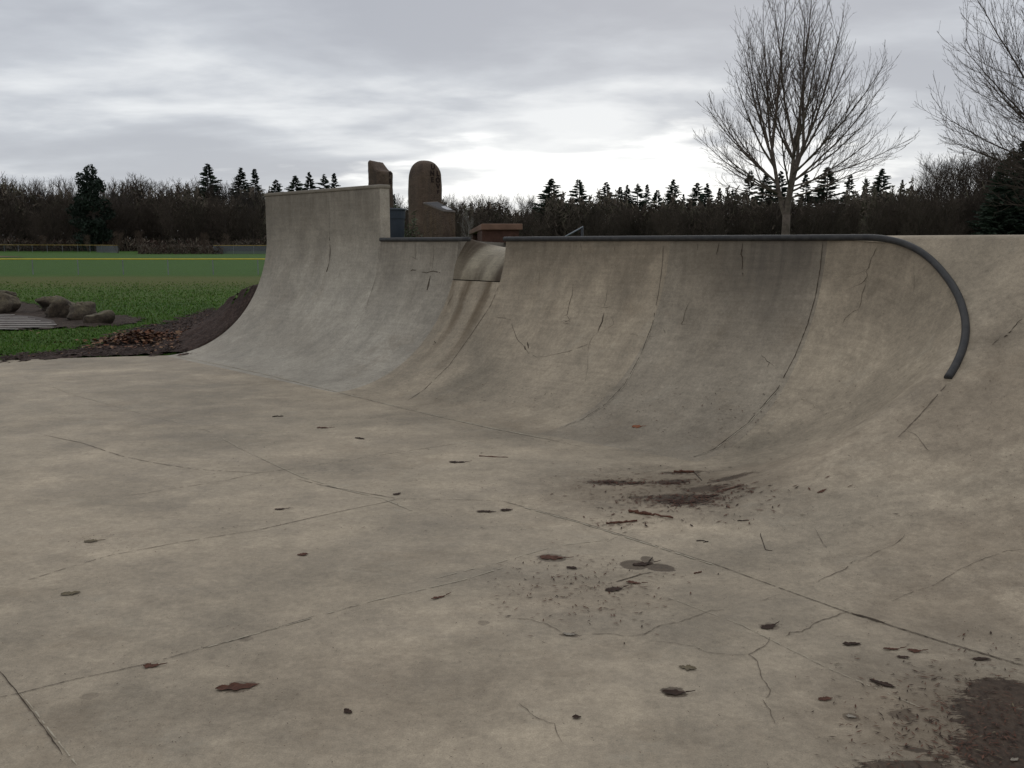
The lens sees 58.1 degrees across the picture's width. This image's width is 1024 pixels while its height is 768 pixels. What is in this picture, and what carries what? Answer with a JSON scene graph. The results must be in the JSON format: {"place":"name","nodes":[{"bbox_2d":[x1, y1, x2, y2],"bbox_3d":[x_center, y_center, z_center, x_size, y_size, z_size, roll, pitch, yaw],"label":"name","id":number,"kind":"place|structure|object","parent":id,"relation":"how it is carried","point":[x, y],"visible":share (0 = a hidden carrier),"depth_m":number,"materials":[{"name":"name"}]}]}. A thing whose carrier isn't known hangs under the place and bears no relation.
{"place":"outdoors","nodes":[
{"label":"outdoors","id":0,"kind":"place"},
{"bbox_2d":[0,280,258,357],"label":"grass","id":1,"kind":"structure","parent":0,"point":[43,345],"depth_m":24.49,"materials":[{"name":"green plant"}]},
{"bbox_2d":[0,250,827,542],"bbox_3d":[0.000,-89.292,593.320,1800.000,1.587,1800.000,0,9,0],"label":"ground","id":2,"kind":"structure","parent":0,"point":[251,276],"depth_m":56.84,"materials":[{"name":"green plant"}]},
{"bbox_2d":[0,191,25,248],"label":"bare tree","id":3,"kind":"object","parent":2,"relation":"on","point":[7,219],"visible":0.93,"depth_m":177.53,"materials":[{"name":"brown plant"}]},
{"bbox_2d":[14,181,47,236],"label":"bare tree","id":4,"kind":"object","parent":2,"relation":"on","point":[28,193],"visible":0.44,"depth_m":186.62,"materials":[{"name":"plant"}]},
{"bbox_2d":[29,180,63,223],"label":"bare tree","id":5,"kind":"object","parent":2,"relation":"on","point":[41,192],"visible":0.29,"depth_m":187.01,"materials":[{"name":"plant"}]},
{"bbox_2d":[33,189,74,250],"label":"bare tree","id":6,"kind":"object","parent":2,"relation":"on","point":[53,225],"visible":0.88,"depth_m":174.12,"materials":[{"name":"brown plant"}]},
{"bbox_2d":[55,194,90,247],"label":"bare tree","id":7,"kind":"object","parent":2,"relation":"on","point":[65,221],"visible":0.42,"depth_m":174.65,"materials":[{"name":"brown plant"}]},
{"bbox_2d":[0,301,146,329],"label":"soil bed","id":8,"kind":"object","parent":2,"relation":"on","point":[29,309],"visible":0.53,"depth_m":19.91,"materials":[{"name":"brown soil"}]},
{"bbox_2d":[0,293,21,312],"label":"boulder","id":9,"kind":"object","parent":8,"relation":"on","point":[9,303],"visible":0.84,"depth_m":22.13,"materials":[{"name":"stone"}]},
{"bbox_2d":[0,314,56,328],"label":"paved pad","id":10,"kind":"object","parent":8,"relation":"on","point":[20,321],"visible":1,"depth_m":19.20,"materials":[{"name":"grey concrete"}]},
{"bbox_2d":[35,295,74,310],"bbox_3d":[-11.386,-1.943,23.110,0.870,0.615,0.786,-5,15,-4],"label":"boulder","id":11,"kind":"object","parent":8,"relation":"on","point":[44,302],"visible":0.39,"depth_m":22.81,"materials":[{"name":"stone"}]},
{"bbox_2d":[44,297,71,317],"bbox_3d":[-10.205,-1.660,20.807,0.672,0.610,0.560,-7,16,-15],"label":"boulder","id":12,"kind":"object","parent":8,"relation":"on","point":[60,307],"visible":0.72,"depth_m":20.60,"materials":[{"name":"stone"}]},
{"bbox_2d":[67,301,96,319],"bbox_3d":[-9.394,-1.495,20.146,0.625,0.619,0.614,-10,18,-27],"label":"boulder","id":13,"kind":"object","parent":8,"relation":"on","point":[79,310],"visible":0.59,"depth_m":19.93,"materials":[{"name":"stone"}]},
{"bbox_2d":[83,310,114,322],"bbox_3d":[-8.496,-1.314,19.059,0.660,0.428,0.487,-6,15,-8],"label":"boulder","id":14,"kind":"object","parent":8,"relation":"on","point":[106,316],"visible":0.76,"depth_m":18.86,"materials":[{"name":"stone"}]},
{"bbox_2d":[66,164,115,250],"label":"evergreen tree","id":15,"kind":"object","parent":2,"relation":"on","point":[99,231],"visible":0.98,"depth_m":168.18,"materials":[{"name":"green plant"}]},
{"bbox_2d":[88,191,134,246],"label":"bare tree","id":16,"kind":"object","parent":2,"relation":"on","point":[109,222],"visible":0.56,"depth_m":173.30,"materials":[{"name":"brown plant"}]},
{"bbox_2d":[106,180,135,250],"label":"bare tree","id":17,"kind":"object","parent":2,"relation":"on","point":[118,192],"visible":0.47,"depth_m":182.77,"materials":[{"name":"brown plant"}]},
{"bbox_2d":[110,198,142,241],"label":"bare tree","id":18,"kind":"object","parent":2,"relation":"on","point":[128,228],"visible":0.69,"depth_m":175.61,"materials":[{"name":"brown plant"}]},
{"bbox_2d":[0,284,257,362],"bbox_3d":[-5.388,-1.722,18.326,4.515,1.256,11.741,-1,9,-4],"label":"mulch bed","id":19,"kind":"object","parent":2,"relation":"on","point":[219,321],"visible":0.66,"depth_m":14.17,"materials":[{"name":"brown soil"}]},
{"bbox_2d":[27,329,180,351],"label":"fallen leaves","id":20,"kind":"object","parent":19,"relation":"on","point":[157,343],"visible":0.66,"depth_m":14.34,"materials":[{"name":"orange plant"}]},
{"bbox_2d":[54,324,199,344],"bbox_3d":[-6.080,-0.895,14.983,2.161,0.427,1.468,4,9,23],"label":"leaf heap","id":21,"kind":"object","parent":19,"relation":"on","point":[146,335],"visible":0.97,"depth_m":14.83,"materials":[{"name":"brown plant"}]},
{"bbox_2d":[0,236,264,253],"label":"bramble bank","id":22,"kind":"structure","parent":2,"relation":"on","point":[182,246],"depth_m":170.81,"materials":[{"name":"brown plant"}]},
{"bbox_2d":[0,259,264,274],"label":"grass field","id":23,"kind":"structure","parent":2,"relation":"on","point":[131,264],"depth_m":61.43,"materials":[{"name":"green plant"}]},
{"bbox_2d":[119,174,146,238],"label":"bare tree","id":24,"kind":"object","parent":2,"relation":"on","point":[135,183],"visible":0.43,"depth_m":188.52,"materials":[{"name":"plant"}]},
{"bbox_2d":[119,196,162,240],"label":"bare tree","id":25,"kind":"object","parent":2,"relation":"on","point":[140,217],"visible":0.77,"depth_m":179.63,"materials":[{"name":"brown plant"}]},
{"bbox_2d":[138,206,159,243],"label":"bare tree","id":26,"kind":"object","parent":2,"relation":"on","point":[151,226],"visible":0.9,"depth_m":180.03,"materials":[{"name":"brown plant"}]},
{"bbox_2d":[140,189,181,243],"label":"bare tree","id":27,"kind":"object","parent":2,"relation":"on","point":[155,220],"visible":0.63,"depth_m":180.20,"materials":[{"name":"brown plant"}]},
{"bbox_2d":[160,181,189,237],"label":"bare tree","id":28,"kind":"object","parent":2,"relation":"on","point":[166,191],"visible":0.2,"depth_m":189.40,"materials":[{"name":"plant"}]},
{"bbox_2d":[175,189,210,240],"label":"bare tree","id":29,"kind":"object","parent":2,"relation":"on","point":[195,230],"visible":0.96,"depth_m":174.85,"materials":[{"name":"brown plant"}]},
{"bbox_2d":[192,163,222,234],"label":"conifer tree","id":30,"kind":"object","parent":2,"relation":"on","point":[208,173],"visible":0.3,"depth_m":203.16,"materials":[{"name":"plant"}]},
{"bbox_2d":[200,194,230,243],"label":"bare tree","id":31,"kind":"object","parent":2,"relation":"on","point":[210,210],"visible":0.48,"depth_m":180.61,"materials":[{"name":"brown plant"}]},
{"bbox_2d":[204,181,238,205],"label":"bare tree","id":32,"kind":"object","parent":2,"relation":"on","point":[225,196],"visible":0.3,"depth_m":198.45,"materials":[{"name":"plant"}]},
{"bbox_2d":[203,188,246,243],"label":"bare tree","id":33,"kind":"object","parent":2,"relation":"on","point":[224,221],"visible":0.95,"depth_m":176.18,"materials":[{"name":"brown plant"}]},
{"bbox_2d":[213,245,266,253],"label":"chain link fence","id":34,"kind":"object","parent":2,"relation":"on","point":[244,249],"visible":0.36,"depth_m":140.23,"materials":[{"name":"grey metal"}]},
{"bbox_2d":[228,168,252,230],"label":"conifer tree","id":35,"kind":"object","parent":2,"relation":"on","point":[239,177],"visible":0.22,"depth_m":202.98,"materials":[{"name":"plant"}]},
{"bbox_2d":[227,185,264,240],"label":"bare tree","id":36,"kind":"object","parent":2,"relation":"on","point":[245,201],"visible":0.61,"depth_m":183.76,"materials":[{"name":"brown plant"}]},
{"bbox_2d":[237,204,265,244],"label":"bare tree","id":37,"kind":"object","parent":2,"relation":"on","point":[251,221],"visible":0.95,"depth_m":177.90,"materials":[{"name":"brown plant"}]},
{"bbox_2d":[246,169,264,202],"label":"conifer tree","id":38,"kind":"object","parent":2,"relation":"on","point":[254,174],"visible":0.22,"depth_m":201.17,"materials":[{"name":"plant"}]},
{"bbox_2d":[286,175,305,191],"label":"conifer tree","id":39,"kind":"object","parent":2,"relation":"on","point":[294,183],"visible":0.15,"depth_m":199.40,"materials":[{"name":"plant"}]},
{"bbox_2d":[368,160,393,207],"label":"stone pillar","id":40,"kind":"structure","parent":2,"relation":"on","point":[379,173],"depth_m":21.38,"materials":[{"name":"stone"}]},
{"bbox_2d":[390,208,406,237],"bbox_3d":[-2.052,-2.375,15.418,0.592,1.102,0.592,0,9,0],"label":"litter bin","id":41,"kind":"object","parent":2,"relation":"on","point":[397,220],"visible":0.32,"depth_m":15.17,"materials":[{"name":"metal"}]},
{"bbox_2d":[393,204,422,236],"bbox_3d":[-2.206,-2.940,18.335,0.924,1.288,0.660,0,9,0],"label":"leafy shrub","id":42,"kind":"object","parent":2,"relation":"on","point":[411,231],"visible":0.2,"depth_m":18.27,"materials":[{"name":"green plant"}]},
{"bbox_2d":[408,160,441,236],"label":"stone pillar","id":43,"kind":"structure","parent":2,"relation":"on","point":[424,182],"depth_m":19.38,"materials":[{"name":"stone"}]},
{"bbox_2d":[423,202,455,236],"bbox_3d":[-1.290,-2.635,16.585,0.396,1.304,0.644,-8,12,-42],"label":"plaque stone","id":44,"kind":"object","parent":2,"relation":"on","point":[439,219],"visible":0.46,"depth_m":16.40,"materials":[{"name":"stone"}]},
{"bbox_2d":[0,177,990,249],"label":"undergrowth","id":45,"kind":"object","parent":2,"relation":"on","point":[555,206],"visible":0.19,"depth_m":168.62,"materials":[{"name":"brown plant"}]},
{"bbox_2d":[469,224,522,242],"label":"capped wall","id":46,"kind":"structure","parent":2,"relation":"on","point":[489,232],"depth_m":13.88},
{"bbox_2d":[514,209,544,236],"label":"bare tree","id":47,"kind":"object","parent":2,"relation":"on","point":[528,229],"visible":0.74,"depth_m":151.55,"materials":[{"name":"brown plant"}]},
{"bbox_2d":[522,178,567,235],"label":"conifer tree","id":48,"kind":"object","parent":2,"relation":"on","point":[548,190],"visible":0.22,"depth_m":179.13,"materials":[{"name":"green plant"}]},
{"bbox_2d":[559,211,585,235],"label":"bare tree","id":49,"kind":"object","parent":2,"relation":"on","point":[571,227],"visible":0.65,"depth_m":158.37,"materials":[{"name":"plant"}]},
{"bbox_2d":[566,179,589,206],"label":"conifer tree","id":50,"kind":"object","parent":2,"relation":"on","point":[580,190],"visible":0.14,"depth_m":181.97,"materials":[{"name":"plant"}]},
{"bbox_2d":[573,202,602,235],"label":"bare tree","id":51,"kind":"object","parent":2,"relation":"on","point":[589,222],"visible":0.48,"depth_m":164.03,"materials":[{"name":"plant"}]},
{"bbox_2d":[167,184,1023,665],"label":"skate ramp","id":52,"kind":"structure","parent":2,"relation":"on","point":[787,344],"depth_m":7.50,"materials":[{"name":"concrete"}]},
{"bbox_2d":[577,200,614,235],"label":"bare tree","id":53,"kind":"object","parent":2,"relation":"on","point":[599,225],"visible":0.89,"depth_m":147.37,"materials":[{"name":"brown plant"}]},
{"bbox_2d":[595,212,623,235],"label":"bare tree","id":54,"kind":"object","parent":2,"relation":"on","point":[611,222],"visible":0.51,"depth_m":151.34,"materials":[{"name":"plant"}]},
{"bbox_2d":[606,205,632,235],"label":"bare tree","id":55,"kind":"object","parent":2,"relation":"on","point":[619,220],"visible":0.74,"depth_m":159.56,"materials":[{"name":"brown plant"}]},
{"bbox_2d":[611,203,647,235],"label":"bare tree","id":56,"kind":"object","parent":2,"relation":"on","point":[633,220],"visible":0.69,"depth_m":161.38,"materials":[{"name":"brown plant"}]},
{"bbox_2d":[628,184,647,218],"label":"conifer tree","id":57,"kind":"object","parent":2,"relation":"on","point":[638,190],"visible":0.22,"depth_m":183.15,"materials":[{"name":"plant"}]},
{"bbox_2d":[633,203,663,235],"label":"bare tree","id":58,"kind":"object","parent":2,"relation":"on","point":[644,217],"visible":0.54,"depth_m":163.59,"materials":[{"name":"plant"}]},
{"bbox_2d":[642,212,667,235],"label":"bare tree","id":59,"kind":"object","parent":2,"relation":"on","point":[650,223],"visible":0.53,"depth_m":151.25,"materials":[{"name":"plant"}]},
{"bbox_2d":[652,206,682,235],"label":"bare tree","id":60,"kind":"object","parent":2,"relation":"on","point":[665,221],"visible":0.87,"depth_m":148.11,"materials":[{"name":"brown plant"}]},
{"bbox_2d":[659,179,681,217],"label":"conifer tree","id":61,"kind":"object","parent":2,"relation":"on","point":[670,191],"visible":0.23,"depth_m":184.89,"materials":[{"name":"plant"}]},
{"bbox_2d":[664,206,691,234],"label":"bare tree","id":62,"kind":"object","parent":2,"relation":"on","point":[684,226],"visible":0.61,"depth_m":156.04,"materials":[{"name":"plant"}]},
{"bbox_2d":[670,210,696,234],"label":"bare tree","id":63,"kind":"object","parent":2,"relation":"on","point":[688,212],"visible":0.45,"depth_m":162.25,"materials":[{"name":"plant"}]},
{"bbox_2d":[685,183,705,207],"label":"conifer tree","id":64,"kind":"object","parent":2,"relation":"on","point":[696,194],"visible":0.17,"depth_m":186.73,"materials":[{"name":"plant"}]},
{"bbox_2d":[689,195,722,234],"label":"bare tree","id":65,"kind":"object","parent":2,"relation":"on","point":[708,206],"visible":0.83,"depth_m":156.60,"materials":[{"name":"brown plant"}]},
{"bbox_2d":[697,182,715,209],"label":"conifer tree","id":66,"kind":"object","parent":2,"relation":"on","point":[708,192],"visible":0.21,"depth_m":180.81,"materials":[{"name":"plant"}]},
{"bbox_2d":[695,194,748,234],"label":"bare tree","id":67,"kind":"object","parent":2,"relation":"on","point":[723,216],"visible":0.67,"depth_m":157.05,"materials":[{"name":"brown plant"}]},
{"bbox_2d":[729,208,752,234],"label":"bare tree","id":68,"kind":"object","parent":2,"relation":"on","point":[740,225],"visible":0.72,"depth_m":157.66,"materials":[{"name":"plant"}]},
{"bbox_2d":[738,197,781,234],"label":"bare tree","id":69,"kind":"object","parent":2,"relation":"on","point":[756,219],"visible":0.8,"depth_m":156.94,"materials":[{"name":"brown plant"}]},
{"bbox_2d":[750,174,777,207],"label":"conifer tree","id":70,"kind":"object","parent":2,"relation":"on","point":[768,182],"visible":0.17,"depth_m":179.93,"materials":[{"name":"green plant"}]},
{"bbox_2d":[755,201,781,234],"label":"bare tree","id":71,"kind":"object","parent":2,"relation":"on","point":[771,211],"visible":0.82,"depth_m":156.32,"materials":[{"name":"brown plant"}]},
{"bbox_2d":[766,171,787,225],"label":"conifer tree","id":72,"kind":"object","parent":2,"relation":"on","point":[781,182],"visible":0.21,"depth_m":178.58,"materials":[{"name":"plant"}]},
{"bbox_2d":[790,205,818,234],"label":"bare tree","id":73,"kind":"object","parent":2,"relation":"on","point":[796,229],"visible":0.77,"depth_m":150.00,"materials":[{"name":"plant"}]},
{"bbox_2d":[793,174,817,225],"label":"conifer tree","id":74,"kind":"object","parent":2,"relation":"on","point":[805,196],"visible":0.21,"depth_m":183.72,"materials":[{"name":"plant"}]},
{"bbox_2d":[692,0,919,234],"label":"bare tree","id":75,"kind":"object","parent":2,"relation":"on","point":[794,143],"visible":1,"depth_m":23.22,"materials":[{"name":"grey plant"}]},
{"bbox_2d":[790,195,838,234],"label":"bare tree","id":76,"kind":"object","parent":2,"relation":"on","point":[817,223],"visible":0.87,"depth_m":147.70,"materials":[{"name":"brown plant"}]},
{"bbox_2d":[798,191,844,234],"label":"bare tree","id":77,"kind":"object","parent":2,"relation":"on","point":[829,202],"visible":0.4,"depth_m":161.64,"materials":[{"name":"brown plant"}]},
{"bbox_2d":[808,167,850,230],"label":"conifer tree","id":78,"kind":"object","parent":2,"relation":"on","point":[823,193],"visible":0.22,"depth_m":185.33,"materials":[{"name":"plant"}]},
{"bbox_2d":[815,197,848,233],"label":"bare tree","id":79,"kind":"object","parent":2,"relation":"on","point":[836,220],"visible":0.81,"depth_m":147.84,"materials":[{"name":"brown plant"}]},
{"bbox_2d":[833,198,860,233],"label":"bare tree","id":80,"kind":"object","parent":2,"relation":"on","point":[852,217],"visible":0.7,"depth_m":153.26,"materials":[{"name":"brown plant"}]},
{"bbox_2d":[843,199,862,233],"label":"bare tree","id":81,"kind":"object","parent":2,"relation":"on","point":[850,208],"visible":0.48,"depth_m":153.73,"materials":[{"name":"plant"}]},
{"bbox_2d":[855,198,894,235],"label":"bare tree","id":82,"kind":"object","parent":2,"relation":"on","point":[876,221],"visible":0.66,"depth_m":90.97,"materials":[{"name":"brown plant"}]},
{"bbox_2d":[861,169,896,200],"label":"conifer tree","id":83,"kind":"object","parent":2,"relation":"on","point":[878,186],"visible":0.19,"depth_m":180.49,"materials":[{"name":"green plant"}]},
{"bbox_2d":[864,190,909,235],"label":"bare tree","id":84,"kind":"object","parent":2,"relation":"on","point":[890,215],"visible":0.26,"depth_m":95.13,"materials":[{"name":"plant"}]},
{"bbox_2d":[877,188,924,235],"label":"bare tree","id":85,"kind":"object","parent":2,"relation":"on","point":[900,208],"visible":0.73,"depth_m":89.87,"materials":[{"name":"brown plant"}]},
{"bbox_2d":[900,194,941,234],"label":"bare tree","id":86,"kind":"object","parent":2,"relation":"on","point":[923,221],"visible":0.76,"depth_m":87.59,"materials":[{"name":"brown plant"}]},
{"bbox_2d":[891,186,958,234],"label":"bare tree","id":87,"kind":"object","parent":2,"relation":"on","point":[932,209],"visible":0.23,"depth_m":90.81,"materials":[{"name":"brown plant"}]},
{"bbox_2d":[909,152,956,211],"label":"bare tree","id":88,"kind":"object","parent":2,"relation":"on","point":[931,171],"visible":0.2,"depth_m":107.62,"materials":[{"name":"plant"}]},
{"bbox_2d":[913,156,954,202],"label":"bare tree","id":89,"kind":"object","parent":2,"relation":"on","point":[935,179],"visible":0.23,"depth_m":101.68,"materials":[{"name":"plant"}]},
{"bbox_2d":[918,156,958,227],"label":"bare tree","id":90,"kind":"object","parent":2,"relation":"on","point":[941,182],"visible":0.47,"depth_m":97.96,"materials":[{"name":"brown plant"}]},
{"bbox_2d":[918,189,959,234],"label":"bare tree","id":91,"kind":"object","parent":2,"relation":"on","point":[934,194],"visible":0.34,"depth_m":90.27,"materials":[{"name":"brown plant"}]},
{"bbox_2d":[926,192,968,234],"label":"bare tree","id":92,"kind":"object","parent":2,"relation":"on","point":[942,220],"visible":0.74,"depth_m":87.86,"materials":[{"name":"brown plant"}]},
{"bbox_2d":[935,185,983,234],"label":"bare tree","id":93,"kind":"object","parent":2,"relation":"on","point":[964,211],"visible":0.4,"depth_m":92.60,"materials":[{"name":"brown plant"}]},
{"bbox_2d":[940,148,992,229],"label":"bare tree","id":94,"kind":"object","parent":2,"relation":"on","point":[959,188],"visible":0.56,"depth_m":97.86,"materials":[{"name":"brown plant"}]},
{"bbox_2d":[944,154,988,202],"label":"bare tree","id":95,"kind":"object","parent":2,"relation":"on","point":[969,187],"visible":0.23,"depth_m":102.06,"materials":[{"name":"plant"}]},
{"bbox_2d":[915,0,1023,212],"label":"bare tree","id":96,"kind":"object","parent":2,"relation":"on","point":[1015,109],"visible":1,"depth_m":18.69,"materials":[{"name":"grey plant"}]},
{"bbox_2d":[950,182,992,234],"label":"bare tree","id":97,"kind":"object","parent":2,"relation":"on","point":[977,199],"visible":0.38,"depth_m":92.46,"materials":[{"name":"brown plant"}]},
{"bbox_2d":[969,144,1003,202],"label":"bare tree","id":98,"kind":"object","parent":2,"relation":"on","point":[989,175],"visible":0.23,"depth_m":98.02,"materials":[{"name":"brown plant"}]},
{"bbox_2d":[965,163,1021,234],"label":"conifer tree","id":99,"kind":"object","parent":2,"relation":"on","point":[994,222],"visible":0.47,"depth_m":85.75,"materials":[{"name":"plant"}]},
{"bbox_2d":[974,140,1023,234],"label":"conifer tree","id":100,"kind":"object","parent":2,"relation":"on","point":[1021,219],"visible":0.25,"depth_m":85.21,"materials":[{"name":"plant"}]},
{"bbox_2d":[981,146,1023,234],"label":"conifer tree","id":101,"kind":"object","parent":2,"relation":"on","point":[1018,202],"visible":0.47,"depth_m":85.14,"materials":[{"name":"green plant"}]},
{"bbox_2d":[0,355,1023,767],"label":"pavement","id":102,"kind":"structure","parent":0,"point":[154,483],"depth_m":3.99,"materials":[{"name":"concrete"}]},
{"bbox_2d":[215,682,259,689],"bbox_3d":[-1.000,1.101,3.357,0.151,0.005,0.060,0,9,0],"label":"dead leaf","id":103,"kind":"object","parent":102,"relation":"on","point":[234,686],"visible":1,"depth_m":3.36,"materials":[{"name":"plant"}]},
{"bbox_2d":[2,360,1023,767],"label":"leaf litter","id":104,"kind":"object","parent":102,"relation":"on","point":[684,496],"visible":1,"depth_m":3.42,"materials":[{"name":"brown plant"}]},
{"bbox_2d":[0,0,1023,237],"label":"sky","id":105,"kind":"structure","parent":0,"point":[508,98],"materials":[{"name":"grey"}]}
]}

